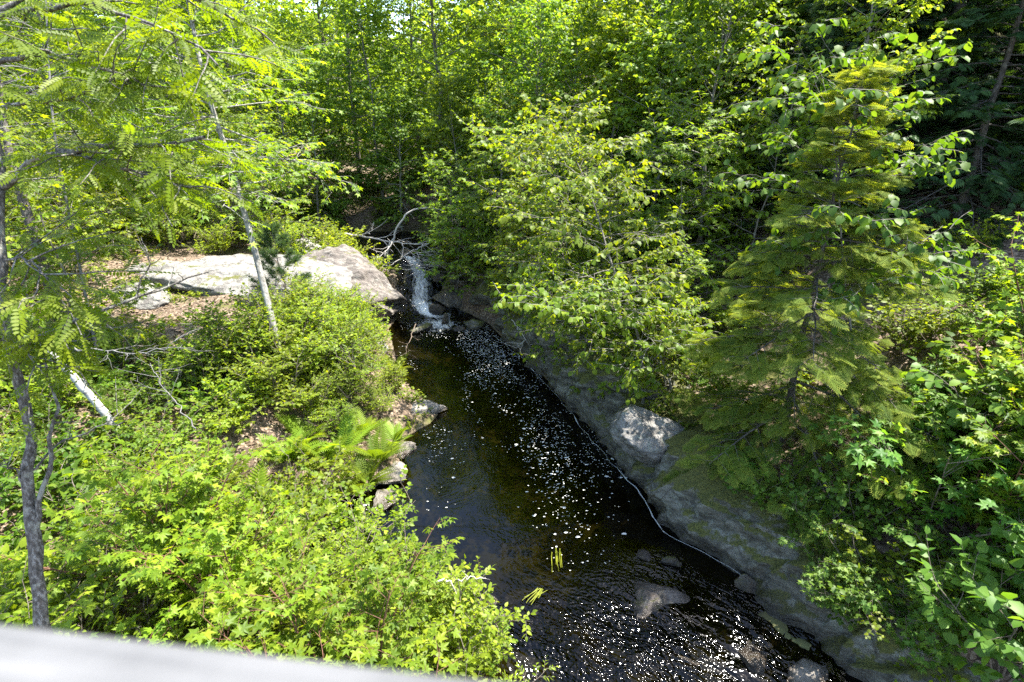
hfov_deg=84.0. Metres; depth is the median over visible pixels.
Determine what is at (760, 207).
sapling
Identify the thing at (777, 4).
pine tree
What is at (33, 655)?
bridge rail
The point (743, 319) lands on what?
herb
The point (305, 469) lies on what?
alder shrub
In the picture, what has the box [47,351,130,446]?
birch log
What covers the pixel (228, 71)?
forest tree
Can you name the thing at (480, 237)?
leafy shrub
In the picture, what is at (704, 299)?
leafy shrub
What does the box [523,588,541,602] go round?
water weed
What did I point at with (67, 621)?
maple seedling
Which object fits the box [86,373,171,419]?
leafy shrub
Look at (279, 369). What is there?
leafy shrub
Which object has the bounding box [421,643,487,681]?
leafy shrub
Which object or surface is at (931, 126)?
hemlock
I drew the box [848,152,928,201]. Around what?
leafy shrub
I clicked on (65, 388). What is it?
leafy shrub
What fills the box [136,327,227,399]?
leafy shrub
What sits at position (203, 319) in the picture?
leafy shrub
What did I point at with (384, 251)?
dead branch
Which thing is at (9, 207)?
sapling
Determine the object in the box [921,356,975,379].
herb
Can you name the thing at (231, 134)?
sapling
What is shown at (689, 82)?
sapling
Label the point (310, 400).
leafy shrub
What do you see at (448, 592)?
maple seedling
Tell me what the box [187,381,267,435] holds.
leafy shrub
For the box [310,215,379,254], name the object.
leafy shrub
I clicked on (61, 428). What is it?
leafy shrub
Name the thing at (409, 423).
grass tuft
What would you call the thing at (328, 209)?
leafy shrub
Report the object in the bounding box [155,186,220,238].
leafy shrub
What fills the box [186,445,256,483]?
fern
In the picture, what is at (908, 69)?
forest tree
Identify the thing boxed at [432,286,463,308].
boulder
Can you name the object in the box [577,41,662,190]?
sapling
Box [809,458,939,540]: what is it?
broad leaved shrub
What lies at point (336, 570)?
leafy shrub
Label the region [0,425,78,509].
leafy shrub
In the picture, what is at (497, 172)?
sapling
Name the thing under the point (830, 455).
broad leaved shrub
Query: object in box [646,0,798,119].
forest tree
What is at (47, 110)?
forest tree
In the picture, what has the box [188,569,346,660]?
leafy shrub
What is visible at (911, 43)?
hemlock
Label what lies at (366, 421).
fern
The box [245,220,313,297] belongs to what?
pine sapling
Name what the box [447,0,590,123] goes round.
forest tree
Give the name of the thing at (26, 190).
sapling
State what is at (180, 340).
herb
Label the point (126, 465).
leafy shrub
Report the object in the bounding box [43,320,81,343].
herb
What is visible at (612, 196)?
sapling
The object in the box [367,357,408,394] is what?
leafy shrub
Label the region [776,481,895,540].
broad leaved shrub
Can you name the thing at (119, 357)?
leafy shrub
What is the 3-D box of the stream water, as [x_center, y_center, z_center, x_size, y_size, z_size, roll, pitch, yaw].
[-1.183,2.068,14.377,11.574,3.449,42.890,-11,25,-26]
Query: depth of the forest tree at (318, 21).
35.22 m
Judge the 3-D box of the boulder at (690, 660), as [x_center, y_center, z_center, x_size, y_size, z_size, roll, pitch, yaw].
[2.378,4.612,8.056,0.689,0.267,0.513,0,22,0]
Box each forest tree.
[0,0,61,140]
[0,0,67,131]
[0,0,132,184]
[0,0,135,328]
[23,59,148,225]
[33,0,195,142]
[44,11,150,204]
[64,0,240,172]
[70,68,170,239]
[132,0,247,193]
[171,0,291,164]
[178,0,327,195]
[220,31,339,221]
[258,0,393,175]
[267,0,421,205]
[272,55,361,236]
[319,0,430,202]
[344,76,446,230]
[347,0,471,170]
[363,0,508,180]
[415,29,533,221]
[415,72,499,237]
[439,0,575,97]
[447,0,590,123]
[454,0,611,200]
[454,74,551,241]
[466,0,591,239]
[525,0,630,200]
[544,0,674,234]
[545,0,701,152]
[571,1,671,75]
[582,0,724,177]
[589,0,734,260]
[629,0,806,279]
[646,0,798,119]
[651,0,812,207]
[707,0,868,134]
[720,2,805,45]
[751,0,975,260]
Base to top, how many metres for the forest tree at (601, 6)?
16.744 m
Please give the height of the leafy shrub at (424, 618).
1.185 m
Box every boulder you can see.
[292,237,328,254]
[373,489,396,510]
[376,461,407,484]
[395,441,416,458]
[399,249,411,255]
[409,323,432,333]
[411,399,446,413]
[428,304,445,314]
[431,267,446,282]
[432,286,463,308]
[441,313,448,324]
[449,273,460,284]
[452,325,465,330]
[459,280,468,288]
[463,319,485,329]
[469,280,494,304]
[489,280,517,316]
[538,316,606,350]
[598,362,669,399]
[609,404,683,464]
[634,582,689,618]
[678,655,699,665]
[734,572,757,593]
[738,640,766,674]
[786,658,827,681]
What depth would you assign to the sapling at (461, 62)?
26.88 m
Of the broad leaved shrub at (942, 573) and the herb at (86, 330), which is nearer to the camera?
the broad leaved shrub at (942, 573)
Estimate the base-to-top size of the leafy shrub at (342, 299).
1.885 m
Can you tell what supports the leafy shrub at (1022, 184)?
on the ground at (352, 219)
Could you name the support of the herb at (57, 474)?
on the ground at (352, 219)
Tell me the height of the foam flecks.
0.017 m
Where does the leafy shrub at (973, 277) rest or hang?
on the ground at (352, 219)
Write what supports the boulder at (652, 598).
in the stream water
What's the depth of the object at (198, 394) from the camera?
11.33 m
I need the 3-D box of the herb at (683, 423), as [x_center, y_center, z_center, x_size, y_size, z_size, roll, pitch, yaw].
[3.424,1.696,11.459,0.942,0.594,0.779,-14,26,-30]
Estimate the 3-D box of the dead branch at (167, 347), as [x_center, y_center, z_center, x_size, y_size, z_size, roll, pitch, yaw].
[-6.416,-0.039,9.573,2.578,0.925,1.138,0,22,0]
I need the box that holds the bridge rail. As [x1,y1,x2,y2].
[0,625,484,681]
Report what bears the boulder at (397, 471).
on the ground at (352, 219)
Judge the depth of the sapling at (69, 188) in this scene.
21.57 m
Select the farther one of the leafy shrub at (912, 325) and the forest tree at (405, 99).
the forest tree at (405, 99)
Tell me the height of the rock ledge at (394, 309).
1.617 m
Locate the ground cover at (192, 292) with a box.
[0,132,1022,681]
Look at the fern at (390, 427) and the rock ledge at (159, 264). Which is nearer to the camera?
the fern at (390, 427)
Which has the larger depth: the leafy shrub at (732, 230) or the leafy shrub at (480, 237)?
the leafy shrub at (480, 237)
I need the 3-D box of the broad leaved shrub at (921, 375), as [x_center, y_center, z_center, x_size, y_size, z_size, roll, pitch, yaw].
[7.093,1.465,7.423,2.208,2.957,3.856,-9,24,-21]
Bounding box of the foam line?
[496,337,737,572]
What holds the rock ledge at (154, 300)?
on the ground at (352, 219)
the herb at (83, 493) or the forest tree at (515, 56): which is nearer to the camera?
the herb at (83, 493)
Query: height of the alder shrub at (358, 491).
1.556 m
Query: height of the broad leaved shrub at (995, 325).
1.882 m
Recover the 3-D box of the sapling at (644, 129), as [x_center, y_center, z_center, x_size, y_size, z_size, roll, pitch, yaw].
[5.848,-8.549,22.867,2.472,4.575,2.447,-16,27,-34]
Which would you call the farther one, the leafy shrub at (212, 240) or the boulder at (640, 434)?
the leafy shrub at (212, 240)
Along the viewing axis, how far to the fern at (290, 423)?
11.77 m
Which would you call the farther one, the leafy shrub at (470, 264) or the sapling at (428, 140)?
the sapling at (428, 140)
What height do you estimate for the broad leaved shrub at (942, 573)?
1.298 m
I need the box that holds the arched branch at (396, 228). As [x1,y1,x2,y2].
[384,207,444,256]
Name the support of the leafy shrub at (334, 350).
on the ground at (352, 219)
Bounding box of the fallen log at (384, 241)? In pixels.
[319,221,427,254]
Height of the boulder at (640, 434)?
1.218 m
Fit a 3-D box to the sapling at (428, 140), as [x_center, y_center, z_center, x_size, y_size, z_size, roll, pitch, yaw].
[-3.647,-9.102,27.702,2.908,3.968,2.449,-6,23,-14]
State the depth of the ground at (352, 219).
13.09 m
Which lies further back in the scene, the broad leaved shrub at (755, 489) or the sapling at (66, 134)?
the sapling at (66, 134)
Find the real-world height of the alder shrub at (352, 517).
1.595 m
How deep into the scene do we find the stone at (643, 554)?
9.65 m
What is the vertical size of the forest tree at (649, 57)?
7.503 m
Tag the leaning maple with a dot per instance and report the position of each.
(323, 170)
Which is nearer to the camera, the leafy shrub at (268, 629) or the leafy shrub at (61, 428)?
the leafy shrub at (268, 629)
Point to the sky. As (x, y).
(392, 14)
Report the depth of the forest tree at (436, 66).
27.64 m
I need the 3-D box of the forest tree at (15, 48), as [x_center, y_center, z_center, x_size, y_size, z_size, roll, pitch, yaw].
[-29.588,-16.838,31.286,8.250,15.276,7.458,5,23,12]
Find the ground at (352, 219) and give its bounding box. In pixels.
[0,17,1023,681]
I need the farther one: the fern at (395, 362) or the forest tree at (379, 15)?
the forest tree at (379, 15)
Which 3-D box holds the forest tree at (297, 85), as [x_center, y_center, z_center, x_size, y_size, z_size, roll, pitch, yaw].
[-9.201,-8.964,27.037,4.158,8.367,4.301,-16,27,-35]
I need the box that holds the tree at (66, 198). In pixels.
[0,0,174,365]
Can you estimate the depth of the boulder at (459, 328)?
19.61 m
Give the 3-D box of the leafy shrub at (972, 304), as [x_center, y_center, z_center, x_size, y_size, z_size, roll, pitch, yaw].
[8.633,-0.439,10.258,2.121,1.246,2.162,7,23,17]
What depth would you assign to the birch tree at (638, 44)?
17.08 m
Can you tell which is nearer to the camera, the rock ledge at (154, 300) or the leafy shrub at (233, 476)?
the leafy shrub at (233, 476)
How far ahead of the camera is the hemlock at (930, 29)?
23.73 m
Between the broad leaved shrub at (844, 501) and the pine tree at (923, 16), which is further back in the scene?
the pine tree at (923, 16)
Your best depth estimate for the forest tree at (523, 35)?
18.71 m
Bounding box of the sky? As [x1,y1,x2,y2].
[99,0,597,38]
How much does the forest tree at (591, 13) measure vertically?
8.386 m
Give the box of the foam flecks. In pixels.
[335,322,663,570]
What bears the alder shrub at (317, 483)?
on the ground at (352, 219)
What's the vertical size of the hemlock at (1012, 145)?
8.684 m
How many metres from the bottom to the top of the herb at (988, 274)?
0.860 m
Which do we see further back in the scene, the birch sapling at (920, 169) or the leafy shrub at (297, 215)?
the leafy shrub at (297, 215)
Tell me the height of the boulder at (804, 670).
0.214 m
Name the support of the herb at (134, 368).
on the ground at (352, 219)
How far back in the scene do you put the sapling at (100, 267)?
17.35 m
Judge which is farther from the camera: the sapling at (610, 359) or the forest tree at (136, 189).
the forest tree at (136, 189)
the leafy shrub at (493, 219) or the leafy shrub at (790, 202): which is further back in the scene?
the leafy shrub at (493, 219)
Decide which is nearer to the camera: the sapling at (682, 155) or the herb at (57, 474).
the herb at (57, 474)
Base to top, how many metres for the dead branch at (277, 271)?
1.048 m
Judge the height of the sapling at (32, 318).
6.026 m
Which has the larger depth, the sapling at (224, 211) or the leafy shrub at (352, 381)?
the sapling at (224, 211)
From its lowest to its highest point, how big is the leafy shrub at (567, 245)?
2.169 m
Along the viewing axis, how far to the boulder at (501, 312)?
19.42 m
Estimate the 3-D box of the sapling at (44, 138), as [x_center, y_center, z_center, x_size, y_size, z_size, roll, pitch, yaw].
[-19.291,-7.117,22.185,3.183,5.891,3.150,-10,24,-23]
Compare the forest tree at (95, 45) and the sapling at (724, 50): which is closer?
the sapling at (724, 50)
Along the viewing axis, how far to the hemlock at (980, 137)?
12.26 m
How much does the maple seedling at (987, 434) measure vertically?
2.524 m
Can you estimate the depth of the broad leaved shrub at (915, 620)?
7.29 m
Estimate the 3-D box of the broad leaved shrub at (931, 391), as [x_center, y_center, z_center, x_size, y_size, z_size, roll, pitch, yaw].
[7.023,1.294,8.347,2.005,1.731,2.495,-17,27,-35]
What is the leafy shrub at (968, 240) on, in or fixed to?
on the ground at (352, 219)
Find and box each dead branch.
[74,320,210,368]
[115,355,195,428]
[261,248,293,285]
[368,240,394,270]
[374,239,427,279]
[392,324,417,359]
[436,569,489,591]
[501,317,530,362]
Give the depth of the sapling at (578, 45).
26.51 m
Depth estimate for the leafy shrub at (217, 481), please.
8.37 m
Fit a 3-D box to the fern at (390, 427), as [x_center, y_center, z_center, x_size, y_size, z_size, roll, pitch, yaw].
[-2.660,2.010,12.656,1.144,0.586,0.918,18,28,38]
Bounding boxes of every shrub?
[0,351,94,417]
[0,354,45,397]
[0,367,37,433]
[0,395,137,466]
[0,415,22,473]
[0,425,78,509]
[0,539,142,633]
[0,553,143,640]
[9,566,28,624]
[19,527,137,612]
[21,332,103,363]
[28,326,151,377]
[33,345,144,408]
[43,487,136,569]
[71,185,148,242]
[73,564,254,646]
[78,406,208,491]
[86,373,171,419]
[91,443,208,513]
[92,446,236,540]
[100,354,196,412]
[107,197,146,236]
[117,397,216,458]
[124,434,257,532]
[126,326,182,370]
[134,480,265,546]
[136,201,196,250]
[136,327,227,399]
[137,335,236,379]
[150,596,285,649]
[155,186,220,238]
[168,299,278,376]
[176,212,238,255]
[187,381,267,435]
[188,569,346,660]
[190,282,324,361]
[201,351,282,413]
[204,321,329,411]
[207,318,309,393]
[209,208,255,247]
[224,449,342,533]
[225,473,307,534]
[226,486,332,581]
[229,453,385,536]
[231,283,346,347]
[233,309,339,381]
[237,207,330,254]
[238,618,339,658]
[242,262,338,310]
[244,465,448,588]
[246,502,387,649]
[248,431,348,535]
[254,209,301,247]
[255,188,285,216]
[263,267,346,322]
[267,288,358,375]
[272,364,347,421]
[274,191,323,222]
[275,464,374,555]
[276,274,340,305]
[280,485,462,599]
[285,301,354,365]
[295,209,348,246]
[296,296,362,339]
[298,305,391,384]
[302,400,364,434]
[304,355,379,407]
[306,283,386,323]
[306,284,384,333]
[309,184,347,217]
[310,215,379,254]
[322,499,469,611]
[324,299,392,353]
[334,326,391,369]
[336,322,382,361]
[341,165,395,205]
[341,567,432,634]
[346,376,406,415]
[348,554,537,681]
[357,245,401,276]
[364,195,404,227]
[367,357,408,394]
[387,170,408,190]
[388,146,449,193]
[417,130,466,168]
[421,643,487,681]
[425,192,460,227]
[425,226,494,278]
[428,217,504,282]
[434,631,559,681]
[443,230,474,252]
[448,121,495,161]
[463,194,496,230]
[463,224,505,256]
[472,207,503,234]
[475,259,517,288]
[484,208,536,240]
[525,86,571,116]
[538,225,586,256]
[560,246,654,280]
[607,229,662,259]
[615,197,651,218]
[632,283,723,321]
[668,349,744,390]
[681,349,811,438]
[702,207,750,247]
[705,285,774,336]
[705,440,773,493]
[729,445,834,510]
[733,231,819,281]
[763,180,842,232]
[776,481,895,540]
[777,522,882,612]
[806,385,956,505]
[806,557,923,630]
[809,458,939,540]
[811,500,963,642]
[826,237,965,291]
[831,384,1023,558]
[843,277,993,359]
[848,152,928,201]
[850,366,974,463]
[855,565,962,673]
[865,552,954,615]
[879,512,985,601]
[882,515,1022,632]
[884,548,1023,668]
[896,353,1023,430]
[896,525,1023,681]
[899,355,1023,508]
[910,285,1023,345]
[913,246,1023,304]
[924,331,1023,503]
[939,208,1015,256]
[944,290,1023,430]
[959,560,1019,643]
[963,459,1023,593]
[972,294,1023,367]
[1008,173,1023,201]
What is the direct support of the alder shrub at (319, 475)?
on the ground at (352, 219)
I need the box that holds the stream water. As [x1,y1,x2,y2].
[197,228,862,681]
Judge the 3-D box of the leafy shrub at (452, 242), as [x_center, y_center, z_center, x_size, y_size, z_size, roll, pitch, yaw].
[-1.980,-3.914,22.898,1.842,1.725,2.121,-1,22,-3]
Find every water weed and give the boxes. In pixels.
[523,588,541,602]
[551,548,561,569]
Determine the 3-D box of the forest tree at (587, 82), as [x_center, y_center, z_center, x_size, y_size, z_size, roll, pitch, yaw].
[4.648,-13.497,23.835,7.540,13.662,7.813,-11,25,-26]
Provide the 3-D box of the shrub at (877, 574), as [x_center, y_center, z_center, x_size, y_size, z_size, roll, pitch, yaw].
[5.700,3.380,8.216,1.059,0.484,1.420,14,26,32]
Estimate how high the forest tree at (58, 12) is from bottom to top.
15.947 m
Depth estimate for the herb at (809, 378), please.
11.38 m
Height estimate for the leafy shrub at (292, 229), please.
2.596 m
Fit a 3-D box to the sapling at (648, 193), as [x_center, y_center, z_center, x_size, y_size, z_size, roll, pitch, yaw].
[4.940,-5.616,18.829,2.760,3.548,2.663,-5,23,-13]
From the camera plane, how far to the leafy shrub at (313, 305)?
13.60 m
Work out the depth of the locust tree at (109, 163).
4.15 m
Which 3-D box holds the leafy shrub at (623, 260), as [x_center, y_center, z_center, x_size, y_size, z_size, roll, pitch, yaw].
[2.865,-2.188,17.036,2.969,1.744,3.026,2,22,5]
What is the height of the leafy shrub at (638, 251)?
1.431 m
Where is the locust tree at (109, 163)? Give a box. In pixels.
[0,0,307,630]
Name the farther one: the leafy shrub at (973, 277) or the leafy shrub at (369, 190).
the leafy shrub at (369, 190)
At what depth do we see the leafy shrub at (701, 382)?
12.30 m
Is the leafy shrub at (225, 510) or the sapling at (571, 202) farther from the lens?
the sapling at (571, 202)
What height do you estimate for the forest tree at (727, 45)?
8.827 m
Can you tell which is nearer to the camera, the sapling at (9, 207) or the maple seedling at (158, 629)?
the maple seedling at (158, 629)
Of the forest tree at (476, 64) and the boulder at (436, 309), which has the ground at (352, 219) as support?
the forest tree at (476, 64)
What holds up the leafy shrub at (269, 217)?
on the ground at (352, 219)
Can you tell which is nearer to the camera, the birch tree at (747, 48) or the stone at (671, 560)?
the stone at (671, 560)
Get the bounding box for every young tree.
[452,110,651,361]
[469,78,729,403]
[490,253,732,405]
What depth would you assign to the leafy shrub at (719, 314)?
13.17 m
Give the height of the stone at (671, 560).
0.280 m
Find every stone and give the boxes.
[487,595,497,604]
[636,549,650,560]
[661,556,681,566]
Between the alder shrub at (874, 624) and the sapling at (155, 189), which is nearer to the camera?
the alder shrub at (874, 624)
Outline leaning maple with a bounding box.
[47,0,362,383]
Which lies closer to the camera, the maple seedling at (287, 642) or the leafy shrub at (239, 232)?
the maple seedling at (287, 642)
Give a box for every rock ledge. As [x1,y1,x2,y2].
[113,282,171,309]
[126,260,178,274]
[139,253,353,304]
[256,287,294,300]
[303,244,408,304]
[347,302,402,321]
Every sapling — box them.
[0,63,75,261]
[0,80,63,218]
[0,92,176,384]
[0,242,68,393]
[1,128,61,228]
[3,126,92,246]
[5,153,47,243]
[5,164,68,297]
[16,169,129,281]
[30,95,123,227]
[34,138,106,241]
[44,124,145,257]
[86,143,169,237]
[95,93,198,245]
[131,140,211,232]
[142,102,219,213]
[147,134,220,231]
[155,104,270,236]
[224,103,317,240]
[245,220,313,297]
[310,121,367,216]
[411,110,461,189]
[412,147,497,264]
[416,184,501,298]
[441,133,543,285]
[443,38,510,140]
[482,150,567,315]
[484,204,547,327]
[486,59,534,121]
[492,96,566,221]
[509,161,609,354]
[518,219,600,366]
[530,157,598,252]
[539,167,615,284]
[544,0,611,100]
[550,256,621,392]
[570,133,617,198]
[573,198,670,339]
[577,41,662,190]
[578,167,660,289]
[588,281,661,398]
[590,51,663,169]
[596,85,754,304]
[619,234,716,370]
[622,114,693,216]
[624,296,699,415]
[626,82,682,168]
[637,32,758,242]
[679,21,785,168]
[700,54,841,285]
[713,18,1014,455]
[733,105,801,216]
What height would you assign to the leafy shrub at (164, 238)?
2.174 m
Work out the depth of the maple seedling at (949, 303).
8.67 m
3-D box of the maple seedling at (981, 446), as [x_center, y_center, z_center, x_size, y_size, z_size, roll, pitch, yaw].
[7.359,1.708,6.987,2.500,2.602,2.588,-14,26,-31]
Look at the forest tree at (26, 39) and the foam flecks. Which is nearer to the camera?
the foam flecks
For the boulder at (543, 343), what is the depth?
14.70 m
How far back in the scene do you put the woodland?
44.45 m
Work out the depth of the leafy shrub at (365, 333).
15.00 m
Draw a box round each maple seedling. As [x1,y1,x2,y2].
[0,417,296,616]
[16,579,100,631]
[62,478,333,638]
[88,599,224,650]
[169,583,332,662]
[178,503,472,676]
[295,516,463,672]
[385,542,486,648]
[418,562,513,651]
[445,607,517,681]
[856,429,966,514]
[920,388,1023,548]
[925,261,1023,397]
[940,327,1023,460]
[958,212,1023,340]
[958,377,1023,459]
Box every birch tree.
[611,0,767,239]
[639,0,795,234]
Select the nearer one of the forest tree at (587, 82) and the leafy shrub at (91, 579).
the leafy shrub at (91, 579)
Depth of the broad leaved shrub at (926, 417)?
8.36 m
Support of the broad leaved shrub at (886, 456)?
on the ground at (352, 219)
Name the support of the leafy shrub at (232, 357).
on the ground at (352, 219)
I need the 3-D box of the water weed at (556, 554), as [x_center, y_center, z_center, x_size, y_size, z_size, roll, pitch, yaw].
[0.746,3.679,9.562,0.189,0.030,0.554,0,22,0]
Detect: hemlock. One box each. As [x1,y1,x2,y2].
[648,42,970,582]
[732,0,932,225]
[787,0,1001,138]
[821,0,1023,208]
[844,0,1023,253]
[855,1,999,72]
[908,0,1023,133]
[936,0,1016,75]
[988,119,1023,153]
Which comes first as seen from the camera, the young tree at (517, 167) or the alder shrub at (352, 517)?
the alder shrub at (352, 517)
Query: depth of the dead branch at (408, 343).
17.88 m
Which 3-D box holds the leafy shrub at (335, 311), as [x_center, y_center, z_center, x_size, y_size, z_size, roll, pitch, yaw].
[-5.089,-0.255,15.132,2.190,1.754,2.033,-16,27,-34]
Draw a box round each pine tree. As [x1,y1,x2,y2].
[722,0,875,105]
[732,0,864,235]
[795,0,1001,113]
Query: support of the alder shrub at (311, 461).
on the ground at (352, 219)
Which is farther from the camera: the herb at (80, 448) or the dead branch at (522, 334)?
the dead branch at (522, 334)
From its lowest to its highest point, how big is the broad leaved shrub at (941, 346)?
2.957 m
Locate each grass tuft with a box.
[379,454,406,467]
[396,414,419,431]
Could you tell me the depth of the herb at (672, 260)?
16.74 m
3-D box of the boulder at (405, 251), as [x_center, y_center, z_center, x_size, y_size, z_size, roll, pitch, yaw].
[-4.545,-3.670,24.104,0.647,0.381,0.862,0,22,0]
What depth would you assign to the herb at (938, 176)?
14.82 m
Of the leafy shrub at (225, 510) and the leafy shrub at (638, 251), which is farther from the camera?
the leafy shrub at (638, 251)
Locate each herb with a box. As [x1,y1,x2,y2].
[0,447,103,519]
[0,510,24,556]
[0,536,56,599]
[9,461,127,545]
[38,434,112,491]
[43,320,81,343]
[57,407,149,457]
[71,320,126,353]
[112,361,163,392]
[161,334,201,356]
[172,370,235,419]
[648,254,678,268]
[668,406,699,429]
[727,301,761,324]
[783,492,828,536]
[786,361,823,393]
[820,225,855,245]
[893,658,970,681]
[914,165,956,188]
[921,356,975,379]
[973,269,1023,302]
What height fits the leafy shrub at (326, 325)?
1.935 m
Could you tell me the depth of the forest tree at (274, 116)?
27.93 m
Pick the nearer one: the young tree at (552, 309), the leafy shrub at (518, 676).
the leafy shrub at (518, 676)
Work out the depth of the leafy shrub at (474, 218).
24.42 m
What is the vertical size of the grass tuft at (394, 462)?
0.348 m
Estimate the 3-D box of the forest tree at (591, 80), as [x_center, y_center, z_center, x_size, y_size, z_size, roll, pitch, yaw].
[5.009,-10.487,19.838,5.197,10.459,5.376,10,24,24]
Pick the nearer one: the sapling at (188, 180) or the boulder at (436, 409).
the boulder at (436, 409)
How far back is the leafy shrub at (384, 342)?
14.64 m
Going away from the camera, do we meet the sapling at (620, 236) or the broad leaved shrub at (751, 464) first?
the broad leaved shrub at (751, 464)
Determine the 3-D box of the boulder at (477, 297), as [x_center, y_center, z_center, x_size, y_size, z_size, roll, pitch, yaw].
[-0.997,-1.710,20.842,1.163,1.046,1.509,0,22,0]
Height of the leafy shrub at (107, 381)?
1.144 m
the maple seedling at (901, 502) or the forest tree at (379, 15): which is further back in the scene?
the forest tree at (379, 15)
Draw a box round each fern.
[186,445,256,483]
[226,458,300,518]
[254,427,325,462]
[272,412,331,448]
[285,432,362,468]
[315,410,376,455]
[318,459,371,497]
[330,451,395,493]
[337,405,392,436]
[341,422,410,462]
[377,352,409,368]
[377,420,413,448]
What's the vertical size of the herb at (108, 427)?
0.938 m
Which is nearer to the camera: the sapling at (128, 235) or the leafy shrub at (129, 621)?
the leafy shrub at (129, 621)
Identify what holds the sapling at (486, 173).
on the ground at (352, 219)
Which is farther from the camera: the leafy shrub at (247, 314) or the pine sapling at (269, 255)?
the pine sapling at (269, 255)
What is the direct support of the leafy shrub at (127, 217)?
on the ground at (352, 219)
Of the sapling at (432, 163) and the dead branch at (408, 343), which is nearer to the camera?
the dead branch at (408, 343)
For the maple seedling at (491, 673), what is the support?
on the ground at (352, 219)
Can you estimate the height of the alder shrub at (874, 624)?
1.117 m
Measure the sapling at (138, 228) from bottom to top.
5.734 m
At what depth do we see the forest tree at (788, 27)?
16.96 m
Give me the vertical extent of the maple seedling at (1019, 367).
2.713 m
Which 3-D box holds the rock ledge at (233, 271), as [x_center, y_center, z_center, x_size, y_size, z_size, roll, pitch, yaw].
[-8.611,-1.865,19.412,6.576,1.914,3.814,5,23,13]
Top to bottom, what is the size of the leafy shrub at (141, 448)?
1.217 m
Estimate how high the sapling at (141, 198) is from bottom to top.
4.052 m
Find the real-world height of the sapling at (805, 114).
5.502 m
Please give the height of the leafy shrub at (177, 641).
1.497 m
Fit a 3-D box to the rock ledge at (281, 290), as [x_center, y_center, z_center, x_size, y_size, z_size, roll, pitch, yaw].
[-7.518,-1.288,17.946,1.890,0.711,0.825,-8,23,-20]
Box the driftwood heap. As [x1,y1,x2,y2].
[387,238,455,278]
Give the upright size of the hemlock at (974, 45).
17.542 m
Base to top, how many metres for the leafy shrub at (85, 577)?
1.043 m
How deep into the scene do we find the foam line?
11.28 m
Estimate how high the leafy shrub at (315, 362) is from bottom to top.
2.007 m
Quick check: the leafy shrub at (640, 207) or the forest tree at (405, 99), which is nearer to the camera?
the leafy shrub at (640, 207)
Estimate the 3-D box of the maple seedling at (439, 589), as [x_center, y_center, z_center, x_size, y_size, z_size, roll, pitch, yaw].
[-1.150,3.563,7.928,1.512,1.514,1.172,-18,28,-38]
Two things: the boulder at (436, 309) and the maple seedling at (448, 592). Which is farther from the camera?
the boulder at (436, 309)
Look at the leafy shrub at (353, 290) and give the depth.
16.15 m
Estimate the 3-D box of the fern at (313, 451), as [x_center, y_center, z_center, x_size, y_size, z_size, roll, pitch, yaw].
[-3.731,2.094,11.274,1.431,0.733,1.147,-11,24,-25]
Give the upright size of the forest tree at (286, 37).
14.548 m
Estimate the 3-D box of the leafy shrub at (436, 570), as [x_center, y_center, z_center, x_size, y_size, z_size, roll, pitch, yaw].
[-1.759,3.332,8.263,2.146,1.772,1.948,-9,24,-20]
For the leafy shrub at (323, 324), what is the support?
on the ground at (352, 219)
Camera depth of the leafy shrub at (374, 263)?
22.01 m
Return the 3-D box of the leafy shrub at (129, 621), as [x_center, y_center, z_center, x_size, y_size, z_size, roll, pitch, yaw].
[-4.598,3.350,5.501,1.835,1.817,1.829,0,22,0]
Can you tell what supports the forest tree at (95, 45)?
on the ground at (352, 219)
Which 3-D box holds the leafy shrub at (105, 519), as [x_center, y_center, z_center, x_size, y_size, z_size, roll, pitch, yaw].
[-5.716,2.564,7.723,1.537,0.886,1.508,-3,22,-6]
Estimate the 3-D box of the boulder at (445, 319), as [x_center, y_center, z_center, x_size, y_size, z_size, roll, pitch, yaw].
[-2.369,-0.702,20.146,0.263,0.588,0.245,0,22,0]
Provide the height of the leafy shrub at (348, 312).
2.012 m
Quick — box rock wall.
[494,302,992,681]
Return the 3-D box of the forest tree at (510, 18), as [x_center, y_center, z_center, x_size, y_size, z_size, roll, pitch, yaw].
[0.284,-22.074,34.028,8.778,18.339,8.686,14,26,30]
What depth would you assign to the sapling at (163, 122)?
27.16 m
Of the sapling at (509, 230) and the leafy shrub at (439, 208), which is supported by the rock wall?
the sapling at (509, 230)
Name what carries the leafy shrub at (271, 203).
on the ground at (352, 219)
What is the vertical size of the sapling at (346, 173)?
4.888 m
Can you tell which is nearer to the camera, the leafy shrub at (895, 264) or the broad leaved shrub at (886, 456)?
the broad leaved shrub at (886, 456)
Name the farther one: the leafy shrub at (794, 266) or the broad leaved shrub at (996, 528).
the leafy shrub at (794, 266)
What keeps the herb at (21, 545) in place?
on the ground at (352, 219)
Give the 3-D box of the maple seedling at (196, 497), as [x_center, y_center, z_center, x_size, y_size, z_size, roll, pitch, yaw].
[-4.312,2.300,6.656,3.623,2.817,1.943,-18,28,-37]
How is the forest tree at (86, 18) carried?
on the ground at (352, 219)
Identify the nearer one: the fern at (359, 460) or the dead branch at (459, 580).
the dead branch at (459, 580)
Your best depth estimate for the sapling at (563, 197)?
18.94 m
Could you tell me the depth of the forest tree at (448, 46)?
34.17 m
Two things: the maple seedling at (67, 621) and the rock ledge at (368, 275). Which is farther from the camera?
the rock ledge at (368, 275)
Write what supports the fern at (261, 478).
on the ground at (352, 219)
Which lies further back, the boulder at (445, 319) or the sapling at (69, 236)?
the boulder at (445, 319)
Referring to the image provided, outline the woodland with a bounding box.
[0,0,817,157]
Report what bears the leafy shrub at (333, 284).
on the ground at (352, 219)

